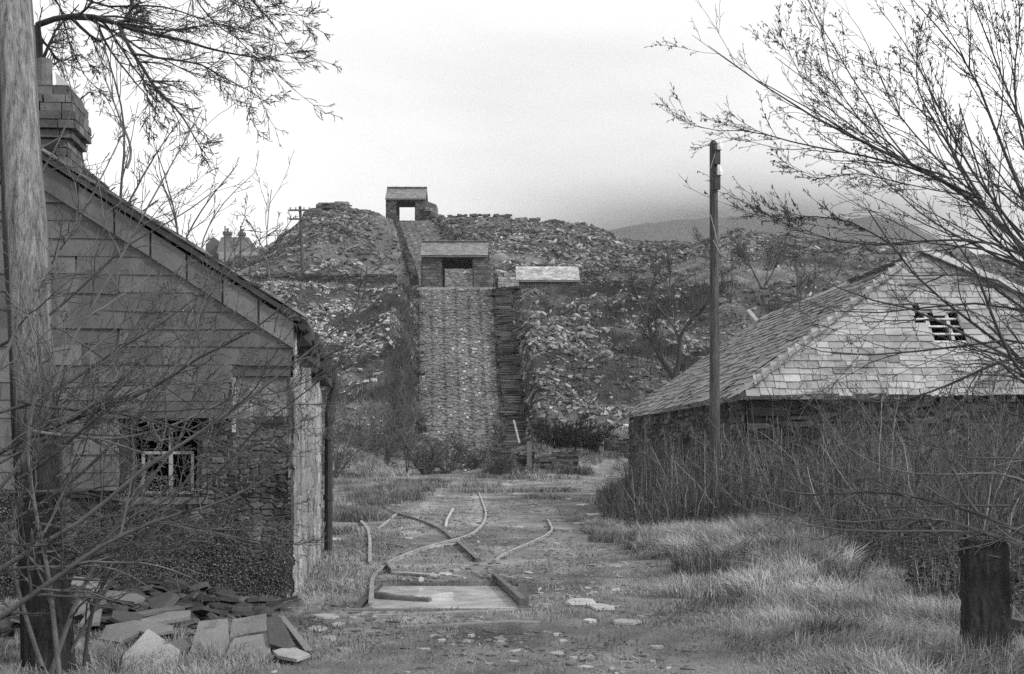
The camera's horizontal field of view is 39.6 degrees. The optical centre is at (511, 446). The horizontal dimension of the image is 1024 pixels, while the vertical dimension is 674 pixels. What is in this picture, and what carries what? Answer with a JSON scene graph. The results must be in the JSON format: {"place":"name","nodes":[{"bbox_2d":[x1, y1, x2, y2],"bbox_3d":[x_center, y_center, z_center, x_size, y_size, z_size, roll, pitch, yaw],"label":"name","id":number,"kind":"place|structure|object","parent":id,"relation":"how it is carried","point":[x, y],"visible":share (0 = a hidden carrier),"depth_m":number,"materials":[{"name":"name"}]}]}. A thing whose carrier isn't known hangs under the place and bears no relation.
{"place":"outdoors","nodes":[
{"label":"outdoors","id":0,"kind":"place"},
{"bbox_2d":[400,220,472,288],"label":"path","id":1,"kind":"structure","parent":0,"point":[416,233],"depth_m":166.64,"materials":[{"name":"stone"}]},
{"bbox_2d":[363,586,518,607],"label":"water","id":2,"kind":"structure","parent":0,"point":[480,596],"depth_m":15.26,"materials":[{"name":"liquid"}]},
{"bbox_2d":[374,591,431,601],"bbox_3d":[-1.161,1.604,15.092,0.673,0.109,0.077,0,0,27],"label":"timber baulk","id":3,"kind":"object","parent":2,"relation":"on","point":[383,595],"visible":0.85,"depth_m":15.08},
{"bbox_2d":[410,592,452,597],"bbox_3d":[-0.872,1.620,15.405,0.468,0.066,0.146,0,0,-33],"label":"timber baulk","id":4,"kind":"object","parent":2,"relation":"on","point":[442,594],"visible":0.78,"depth_m":15.39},
{"bbox_2d":[419,288,500,472],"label":"path","id":5,"kind":"structure","parent":0,"point":[452,334],"depth_m":102.98,"materials":[{"name":"stone"}]},
{"bbox_2d":[0,212,1023,673],"bbox_3d":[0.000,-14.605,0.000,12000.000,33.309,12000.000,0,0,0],"label":"ground","id":6,"kind":"structure","parent":0,"point":[348,660],"depth_m":27.75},
{"bbox_2d":[0,0,75,673],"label":"utility pole","id":7,"kind":"object","parent":6,"relation":"on","point":[21,174],"visible":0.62,"depth_m":10.20,"materials":[{"name":"wood"}]},
{"bbox_2d":[79,608,101,626],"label":"slate slab","id":8,"kind":"object","parent":6,"relation":"on","point":[97,617],"depth_m":11.32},
{"bbox_2d":[88,639,120,662],"bbox_3d":[-3.026,1.525,10.516,0.458,0.155,0.163,0,0,41],"label":"slate slab","id":9,"kind":"object","parent":6,"relation":"on","point":[94,646],"depth_m":10.55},
{"bbox_2d":[100,620,142,644],"bbox_3d":[-3.091,1.479,11.308,0.316,0.161,0.324,0,0,0],"label":"slate slab","id":10,"kind":"object","parent":6,"relation":"on","point":[127,631],"depth_m":11.28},
{"bbox_2d":[135,620,173,635],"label":"slate slab","id":11,"kind":"object","parent":10,"relation":"on","point":[159,629],"depth_m":11.41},
{"bbox_2d":[140,610,190,623],"bbox_3d":[-2.896,1.438,11.896,0.543,0.088,0.263,0,0,-45],"label":"slate slab","id":12,"kind":"object","parent":11,"relation":"on","point":[169,617],"depth_m":11.86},
{"bbox_2d":[59,14,187,202],"bbox_3d":[-5.208,-3.495,18.820,1.849,4.510,0.880,0,0,35],"label":"sapling","id":13,"kind":"object","parent":6,"relation":"on","point":[126,163],"visible":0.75,"depth_m":18.99,"materials":[{"name":"grey plant"}]},
{"bbox_2d":[0,33,250,463],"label":"bare shrub","id":14,"kind":"object","parent":6,"relation":"on","point":[61,329],"visible":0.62,"depth_m":10.30,"materials":[{"name":"grey plant"}]},
{"bbox_2d":[121,629,179,672],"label":"slate slab","id":15,"kind":"object","parent":6,"relation":"on","point":[153,640],"depth_m":10.37,"materials":[{"name":"stone"}]},
{"bbox_2d":[0,579,303,638],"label":"slate rubble","id":16,"kind":"object","parent":6,"relation":"on","point":[156,594],"visible":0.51,"depth_m":13.08,"materials":[{"name":"stone"}]},
{"bbox_2d":[74,600,89,615],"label":"slate slab","id":17,"kind":"object","parent":16,"relation":"on","point":[82,609],"depth_m":11.77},
{"bbox_2d":[101,590,144,603],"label":"slate slab","id":18,"kind":"object","parent":16,"relation":"on","point":[134,598],"depth_m":12.55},
{"bbox_2d":[71,576,108,591],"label":"slate slab","id":19,"kind":"object","parent":18,"relation":"on","point":[80,583],"depth_m":12.75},
{"bbox_2d":[136,605,184,616],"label":"slate slab","id":20,"kind":"object","parent":16,"relation":"on","point":[149,612],"depth_m":12.42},
{"bbox_2d":[249,595,297,605],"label":"slab","id":21,"kind":"object","parent":16,"relation":"on","point":[281,600],"visible":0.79,"depth_m":14.09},
{"bbox_2d":[0,57,337,598],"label":"slate hung house","id":22,"kind":"structure","parent":6,"relation":"on","point":[296,480],"depth_m":14.82,"materials":[{"name":"stone"}]},
{"bbox_2d":[0,474,290,601],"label":"wall moss","id":23,"kind":"object","parent":22,"relation":"attached to","point":[267,578],"depth_m":14.85,"materials":[{"name":"grey plant"}]},
{"bbox_2d":[119,418,207,503],"bbox_3d":[-3.639,0.135,14.931,0.900,0.930,0.270,0,0,-5],"label":"window","id":24,"kind":"structure","parent":22,"relation":"in","point":[187,495],"depth_m":14.97,"materials":[{"name":"white paint"}]},
{"bbox_2d":[168,637,191,651],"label":"slate slab","id":25,"kind":"object","parent":6,"relation":"on","point":[181,643],"depth_m":10.92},
{"bbox_2d":[34,0,342,210],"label":"bare tree","id":26,"kind":"object","parent":6,"relation":"on","point":[125,22],"visible":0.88,"depth_m":22.23,"materials":[{"name":"grey plant"}]},
{"bbox_2d":[0,247,379,673],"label":"bare shrub","id":27,"kind":"object","parent":6,"relation":"on","point":[57,643],"visible":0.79,"depth_m":9.59,"materials":[{"name":"grey plant"}]},
{"bbox_2d":[0,79,391,619],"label":"bare shrub","id":28,"kind":"object","parent":6,"relation":"on","point":[90,411],"visible":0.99,"depth_m":9.27,"materials":[{"name":"grey plant"}]},
{"bbox_2d":[135,128,258,249],"bbox_3d":[-5.028,-3.267,22.505,1.866,3.604,1.151,0,0,24],"label":"sapling","id":29,"kind":"object","parent":6,"relation":"on","point":[175,213],"visible":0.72,"depth_m":22.49,"materials":[{"name":"grey plant"}]},
{"bbox_2d":[189,619,228,659],"bbox_3d":[-2.304,1.495,10.910,0.274,0.279,0.621,0,0,-4],"label":"slate slab","id":30,"kind":"object","parent":6,"relation":"on","point":[217,629],"depth_m":10.97,"materials":[{"name":"stone"}]},
{"bbox_2d":[224,226,225,262],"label":"telegraph pole","id":31,"kind":"object","parent":6,"relation":"on","point":[224,244],"visible":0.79,"depth_m":157.94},
{"bbox_2d":[206,228,259,259],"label":"cottage","id":32,"kind":"structure","parent":6,"relation":"on","point":[214,247],"depth_m":169.99,"materials":[{"name":"stone"}]},
{"bbox_2d":[229,614,267,639],"bbox_3d":[-2.156,1.472,11.623,0.336,0.178,0.268,0,0,-18],"label":"slate slab","id":33,"kind":"object","parent":6,"relation":"on","point":[250,625],"depth_m":11.61,"materials":[{"name":"stone"}]},
{"bbox_2d":[227,633,269,658],"bbox_3d":[-2.011,1.539,10.834,0.335,0.184,0.381,0,0,-14],"label":"slate slab","id":34,"kind":"object","parent":6,"relation":"on","point":[265,643],"depth_m":10.89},
{"bbox_2d":[228,150,308,309],"bbox_3d":[-4.299,-2.074,25.025,1.381,6.220,0.910,0,0,0],"label":"sapling","id":35,"kind":"object","parent":6,"relation":"on","point":[252,227],"visible":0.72,"depth_m":24.99,"materials":[{"name":"grey plant"}]},
{"bbox_2d":[273,647,309,661],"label":"slate slab","id":36,"kind":"object","parent":6,"relation":"on","point":[293,654],"depth_m":10.54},
{"bbox_2d":[266,614,294,650],"bbox_3d":[-1.820,1.453,11.001,0.180,0.253,0.540,0,0,-23],"label":"slate slab","id":37,"kind":"object","parent":36,"relation":"on","point":[279,636],"depth_m":10.96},
{"bbox_2d":[281,615,313,654],"bbox_3d":[-1.691,1.484,11.106,0.070,0.277,0.613,0,0,-31],"label":"slate slab","id":38,"kind":"object","parent":6,"relation":"on","point":[300,643],"depth_m":11.05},
{"bbox_2d":[289,206,309,272],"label":"telegraph pole","id":39,"kind":"object","parent":6,"relation":"on","point":[300,210],"visible":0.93,"depth_m":120.88,"materials":[{"name":"grey wood"}]},
{"bbox_2d":[307,625,327,630],"bbox_3d":[-1.708,1.589,12.439,0.201,0.021,0.248,0,0,-36],"label":"flat slate","id":40,"kind":"object","parent":6,"relation":"on","point":[318,627],"visible":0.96,"depth_m":12.36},
{"bbox_2d":[253,273,396,285],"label":"drystone wall","id":41,"kind":"structure","parent":6,"relation":"on","point":[383,279],"depth_m":119.13,"materials":[{"name":"stone"}]},
{"bbox_2d":[312,614,338,618],"bbox_3d":[-1.737,1.586,13.289,0.222,0.024,0.381,0,0,-25],"label":"flat slate","id":42,"kind":"object","parent":6,"relation":"on","point":[327,616],"visible":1,"depth_m":13.23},
{"bbox_2d":[322,635,337,641],"bbox_3d":[-1.514,1.583,11.734,0.131,0.022,0.267,0,0,0],"label":"flat slate","id":43,"kind":"object","parent":6,"relation":"on","point":[331,636],"visible":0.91,"depth_m":11.69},
{"bbox_2d":[302,201,384,219],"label":"rubble pile","id":44,"kind":"object","parent":6,"relation":"on","point":[340,205],"visible":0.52,"depth_m":183.43,"materials":[{"name":"stone"}]},
{"bbox_2d":[322,429,374,479],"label":"bare shrub","id":45,"kind":"object","parent":6,"relation":"on","point":[340,467],"visible":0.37,"depth_m":65.92,"materials":[{"name":"grey plant"}]},
{"bbox_2d":[339,389,371,447],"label":"bare shrub","id":46,"kind":"object","parent":6,"relation":"on","point":[359,414],"visible":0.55,"depth_m":85.14,"materials":[{"name":"grey plant"}]},
{"bbox_2d":[322,397,400,458],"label":"bare shrub","id":47,"kind":"object","parent":6,"relation":"on","point":[373,426],"visible":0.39,"depth_m":79.72,"materials":[{"name":"grey plant"}]},
{"bbox_2d":[360,520,371,564],"bbox_3d":[-2.502,1.576,24.581,0.149,0.054,10.928,0,0,-7],"label":"rail","id":48,"kind":"object","parent":6,"relation":"on","point":[370,546],"visible":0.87,"depth_m":22.51,"materials":[{"name":"metal"}]},
{"bbox_2d":[323,395,426,469],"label":"bare shrub","id":49,"kind":"object","parent":6,"relation":"on","point":[362,437],"visible":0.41,"depth_m":83.81,"materials":[{"name":"grey plant"}]},
{"bbox_2d":[368,564,385,607],"bbox_3d":[-1.597,1.593,16.783,0.164,0.055,5.009,0,0,-3],"label":"rail","id":50,"kind":"object","parent":6,"relation":"on","point":[371,592],"visible":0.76,"depth_m":15.79,"materials":[{"name":"metal"}]},
{"bbox_2d":[378,513,396,529],"bbox_3d":[-2.618,1.576,30.100,0.054,0.054,5.656,0,0,-1],"label":"rail","id":51,"kind":"object","parent":6,"relation":"on","point":[386,522],"visible":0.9,"depth_m":29.48,"materials":[{"name":"metal"}]},
{"bbox_2d":[385,562,397,573],"bbox_3d":[-1.562,1.568,18.388,0.094,0.084,1.265,0,0,-8],"label":"timber baulk","id":52,"kind":"object","parent":6,"relation":"on","point":[391,567],"visible":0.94,"depth_m":18.11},
{"bbox_2d":[376,361,411,465],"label":"bare shrub","id":53,"kind":"object","parent":6,"relation":"on","point":[393,419],"visible":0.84,"depth_m":81.80,"materials":[{"name":"grey plant"}]},
{"bbox_2d":[383,365,425,472],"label":"bare shrub","id":54,"kind":"object","parent":6,"relation":"on","point":[405,434],"visible":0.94,"depth_m":79.83,"materials":[{"name":"grey plant"}]},
{"bbox_2d":[391,214,418,286],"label":"retaining wall","id":55,"kind":"structure","parent":6,"relation":"on","point":[411,270],"depth_m":149.72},
{"bbox_2d":[385,186,437,220],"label":"winding house","id":56,"kind":"structure","parent":6,"relation":"on","point":[396,198],"depth_m":190.75,"materials":[{"name":"stone"}]},
{"bbox_2d":[392,571,436,576],"bbox_3d":[-1.208,1.580,17.605,0.625,0.036,0.151,0,0,34],"label":"timber baulk","id":57,"kind":"object","parent":6,"relation":"on","point":[413,574],"visible":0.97,"depth_m":17.56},
{"bbox_2d":[384,506,453,538],"bbox_3d":[-2.122,1.575,30.814,0.258,0.063,13.604,0,0,-10],"label":"rail","id":58,"kind":"object","parent":6,"relation":"on","point":[446,533],"visible":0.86,"depth_m":29.11,"materials":[{"name":"metal"}]},
{"bbox_2d":[383,425,463,474],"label":"bare shrub","id":59,"kind":"object","parent":6,"relation":"on","point":[429,463],"visible":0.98,"depth_m":79.70,"materials":[{"name":"grey plant"}]},
{"bbox_2d":[423,207,445,220],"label":"rubble pile","id":60,"kind":"object","parent":6,"relation":"on","point":[430,214],"visible":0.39,"depth_m":190.04,"materials":[{"name":"stone"}]},
{"bbox_2d":[386,492,486,562],"bbox_3d":[-0.956,1.582,34.180,0.965,0.062,29.813,0,0,1],"label":"rail","id":61,"kind":"object","parent":6,"relation":"on","point":[399,557],"visible":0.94,"depth_m":23.39,"materials":[{"name":"metal"}]},
{"bbox_2d":[360,608,516,616],"bbox_3d":[-0.697,1.598,13.572,1.491,0.073,0.098,0,0,-11],"label":"sleeper","id":62,"kind":"object","parent":6,"relation":"on","point":[460,612],"visible":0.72,"depth_m":13.56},
{"bbox_2d":[419,543,457,548],"bbox_3d":[-1.175,1.583,22.617,0.150,0.036,1.088,0,0,29],"label":"timber baulk","id":63,"kind":"object","parent":6,"relation":"on","point":[439,545],"visible":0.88,"depth_m":22.67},
{"bbox_2d":[343,583,538,610],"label":"pit kerb","id":64,"kind":"structure","parent":6,"relation":"on","point":[362,602],"depth_m":13.96,"materials":[{"name":"concrete"}]},
{"bbox_2d":[445,508,453,528],"bbox_3d":[-1.404,1.574,31.917,0.080,0.063,8.168,0,0,-1],"label":"rail","id":65,"kind":"object","parent":6,"relation":"on","point":[448,517],"visible":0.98,"depth_m":30.93,"materials":[{"name":"metal"}]},
{"bbox_2d":[416,430,487,473],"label":"bare shrub","id":66,"kind":"object","parent":6,"relation":"on","point":[456,459],"visible":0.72,"depth_m":81.67,"materials":[{"name":"grey plant"}]},
{"bbox_2d":[420,240,495,288],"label":"winding house","id":67,"kind":"structure","parent":6,"relation":"on","point":[438,257],"depth_m":118.81,"materials":[{"name":"stone"}]},
{"bbox_2d":[419,287,496,289],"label":"kerb stones","id":68,"kind":"object","parent":6,"relation":"on","point":[454,288],"visible":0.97,"depth_m":117.85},
{"bbox_2d":[456,540,479,561],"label":"wooden beam","id":69,"kind":"structure","parent":6,"relation":"on","point":[468,551],"depth_m":21.14,"materials":[{"name":"wood"}]},
{"bbox_2d":[76,479,860,673],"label":"slate chips","id":70,"kind":"object","parent":6,"relation":"on","point":[501,639],"visible":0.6,"depth_m":14.36,"materials":[{"name":"stone"}]},
{"bbox_2d":[396,620,540,628],"bbox_3d":[-0.387,1.602,12.739,1.322,0.067,0.098,0,0,-16],"label":"sleeper","id":71,"kind":"object","parent":6,"relation":"on","point":[500,622],"visible":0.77,"depth_m":12.73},
{"bbox_2d":[449,430,503,469],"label":"bare shrub","id":72,"kind":"object","parent":6,"relation":"on","point":[474,458],"visible":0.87,"depth_m":82.78,"materials":[{"name":"grey plant"}]},
{"bbox_2d":[447,214,511,218],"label":"drystone wall","id":73,"kind":"structure","parent":6,"relation":"on","point":[507,216],"depth_m":188.52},
{"bbox_2d":[487,451,516,474],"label":"bare shrub","id":74,"kind":"object","parent":6,"relation":"on","point":[499,466],"visible":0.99,"depth_m":77.71,"materials":[{"name":"grey plant"}]},
{"bbox_2d":[494,273,518,287],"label":"retaining wall","id":75,"kind":"structure","parent":6,"relation":"on","point":[504,279],"depth_m":123.05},
{"bbox_2d":[491,288,526,450],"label":"stone steps","id":76,"kind":"structure","parent":6,"relation":"on","point":[505,332],"depth_m":101.52,"materials":[{"name":"stone"}]},
{"bbox_2d":[492,573,526,603],"bbox_3d":[-0.045,1.575,15.873,0.079,0.070,2.888,0,0,-6],"label":"timber baulk","id":77,"kind":"object","parent":6,"relation":"on","point":[517,596],"visible":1,"depth_m":15.50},
{"bbox_2d":[0,294,1023,673],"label":"tussock grass","id":78,"kind":"structure","parent":6,"relation":"on","point":[774,562],"depth_m":16.43,"materials":[{"name":"plant"}]},
{"bbox_2d":[0,446,1023,673],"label":"grass","id":79,"kind":"structure","parent":6,"relation":"on","point":[864,658],"depth_m":12.37,"materials":[{"name":"plant"}]},
{"bbox_2d":[492,286,531,294],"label":"retaining wall","id":80,"kind":"structure","parent":6,"relation":"on","point":[514,290],"depth_m":116.78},
{"bbox_2d":[493,519,552,562],"bbox_3d":[0.429,1.575,24.937,0.378,0.069,10.820,0,0,5],"label":"rail","id":81,"kind":"object","parent":6,"relation":"on","point":[496,559],"visible":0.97,"depth_m":22.66,"materials":[{"name":"metal"}]},
{"bbox_2d":[527,441,531,469],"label":"timber post","id":82,"kind":"object","parent":6,"relation":"on","point":[529,452],"visible":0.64,"depth_m":78.80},
{"bbox_2d":[490,449,580,471],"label":"drystone wall","id":83,"kind":"structure","parent":6,"relation":"on","point":[548,460],"depth_m":79.04,"materials":[{"name":"stone"}]},
{"bbox_2d":[537,293,552,320],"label":"hill tree","id":84,"kind":"object","parent":6,"relation":"on","point":[542,299],"visible":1,"depth_m":107.59,"materials":[{"name":"grey plant"}]},
{"bbox_2d":[516,266,579,287],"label":"stone shed","id":85,"kind":"structure","parent":6,"relation":"on","point":[546,276],"depth_m":124.61,"materials":[{"name":"stone"}]},
{"bbox_2d":[524,411,593,448],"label":"dark bush","id":86,"kind":"object","parent":6,"relation":"on","point":[549,432],"visible":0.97,"depth_m":83.39,"materials":[{"name":"black plant"}]},
{"bbox_2d":[565,598,595,604],"bbox_3d":[0.691,1.584,14.559,0.328,0.023,0.580,0,0,0],"label":"flat slate","id":87,"kind":"object","parent":6,"relation":"on","point":[583,601],"visible":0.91,"depth_m":14.44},
{"bbox_2d":[558,412,623,453],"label":"dark bush","id":88,"kind":"object","parent":6,"relation":"on","point":[594,438],"visible":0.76,"depth_m":84.43,"materials":[{"name":"black plant"}]},
{"bbox_2d":[586,603,614,610],"bbox_3d":[0.894,1.584,14.069,0.256,0.021,0.479,0,0,-12],"label":"flat slate","id":89,"kind":"object","parent":6,"relation":"on","point":[605,606],"visible":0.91,"depth_m":14.00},
{"bbox_2d":[604,434,629,458],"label":"drystone wall","id":90,"kind":"structure","parent":6,"relation":"on","point":[615,445],"depth_m":86.53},
{"bbox_2d":[219,209,1023,288],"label":"slate scree","id":91,"kind":"structure","parent":6,"relation":"on","point":[588,251],"depth_m":156.09,"materials":[{"name":"stone"}]},
{"bbox_2d":[222,211,1023,473],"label":"hill grass","id":92,"kind":"structure","parent":6,"relation":"on","point":[840,275],"depth_m":111.95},
{"bbox_2d":[612,618,641,624],"bbox_3d":[1.026,1.578,12.813,0.271,0.022,0.309,0,0,27],"label":"flat slate","id":93,"kind":"object","parent":6,"relation":"on","point":[625,622],"visible":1,"depth_m":12.74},
{"bbox_2d":[254,279,1016,441],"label":"slate scree","id":94,"kind":"structure","parent":6,"relation":"on","point":[534,328],"depth_m":104.12,"materials":[{"name":"stone"}]},
{"bbox_2d":[626,254,664,314],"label":"hill tree","id":95,"kind":"object","parent":6,"relation":"on","point":[635,279],"visible":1,"depth_m":111.89,"materials":[{"name":"grey plant"}]},
{"bbox_2d":[649,645,663,649],"bbox_3d":[1.144,1.579,11.192,0.112,0.024,0.144,0,0,0],"label":"flat slate","id":96,"kind":"object","parent":6,"relation":"on","point":[655,647],"visible":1,"depth_m":11.16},
{"bbox_2d":[645,242,675,294],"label":"hill tree","id":97,"kind":"object","parent":6,"relation":"on","point":[669,264],"visible":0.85,"depth_m":116.49,"materials":[{"name":"grey plant"}]},
{"bbox_2d":[631,264,738,379],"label":"gnarled tree","id":98,"kind":"object","parent":6,"relation":"on","point":[661,357],"visible":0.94,"depth_m":70.42,"materials":[{"name":"grey plant"}]},
{"bbox_2d":[709,140,722,523],"bbox_3d":[3.642,-1.924,25.462,0.226,7.133,0.285,0,0,0],"label":"telegraph pole","id":99,"kind":"object","parent":6,"relation":"on","point":[716,171],"visible":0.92,"depth_m":25.43,"materials":[{"name":"wood"}]},
{"bbox_2d":[690,223,743,276],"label":"hill tree","id":100,"kind":"object","parent":6,"relation":"on","point":[705,244],"visible":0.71,"depth_m":126.07,"materials":[{"name":"grey plant"}]},
{"bbox_2d":[726,225,796,286],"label":"hill tree","id":101,"kind":"object","parent":6,"relation":"on","point":[741,254],"visible":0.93,"depth_m":118.14,"materials":[{"name":"grey plant"}]},
{"bbox_2d":[785,244,820,300],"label":"hill tree","id":102,"kind":"object","parent":6,"relation":"on","point":[810,280],"visible":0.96,"depth_m":111.88,"materials":[{"name":"grey plant"}]},
{"bbox_2d":[592,324,1023,616],"bbox_3d":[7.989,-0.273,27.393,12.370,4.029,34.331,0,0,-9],"label":"brush thicket","id":103,"kind":"object","parent":6,"relation":"on","point":[902,445],"visible":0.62,"depth_m":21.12,"materials":[{"name":"grey plant"}]},
{"bbox_2d":[603,492,1023,617],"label":"bramble leaves","id":104,"kind":"object","parent":6,"relation":"on","point":[940,575],"visible":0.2,"depth_m":16.38,"materials":[{"name":"grey plant"}]},
{"bbox_2d":[623,244,1023,513],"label":"slate roofed barn","id":105,"kind":"structure","parent":6,"relation":"on","point":[748,353],"depth_m":28.74,"materials":[{"name":"stone"}]},
{"bbox_2d":[746,309,757,320],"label":"timber spar","id":106,"kind":"object","parent":105,"relation":"attached to","point":[750,313],"visible":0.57,"depth_m":45.43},
{"bbox_2d":[644,0,1023,382],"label":"overhanging tree","id":107,"kind":"object","parent":6,"relation":"on","point":[980,203],"visible":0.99,"depth_m":11.03,"materials":[{"name":"grey plant"}]},
{"bbox_2d":[670,386,1023,603],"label":"branching shrub","id":108,"kind":"object","parent":6,"relation":"on","point":[1007,538],"visible":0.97,"depth_m":10.41,"materials":[{"name":"grey plant"}]},
{"bbox_2d":[758,170,1023,461],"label":"leaning tree","id":109,"kind":"object","parent":6,"relation":"on","point":[1002,363],"visible":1,"depth_m":10.32,"materials":[{"name":"grey plant"}]},
{"bbox_2d":[958,538,1012,656],"bbox_3d":[3.470,1.229,10.397,0.347,1.118,0.253,0,0,0],"label":"gate post","id":110,"kind":"object","parent":6,"relation":"on","point":[985,593],"visible":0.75,"depth_m":10.29,"materials":[{"name":"wood"}]},
{"bbox_2d":[1012,630,1023,641],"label":"fallen rail","id":111,"kind":"object","parent":6,"relation":"on","point":[1017,633],"depth_m":10.87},
{"bbox_2d":[1011,616,1023,631],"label":"fallen rail","id":112,"kind":"object","parent":111,"relation":"on","point":[1017,622],"visible":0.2,"depth_m":10.88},
{"bbox_2d":[32,0,1023,260],"label":"sky","id":113,"kind":"structure","parent":0,"point":[547,110],"materials":[{"name":"white"}]},
{"bbox_2d":[608,214,975,254],"bbox_3d":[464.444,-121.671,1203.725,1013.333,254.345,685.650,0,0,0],"label":"hills","id":114,"kind":"structure","parent":0,"point":[680,230],"depth_m":1484.21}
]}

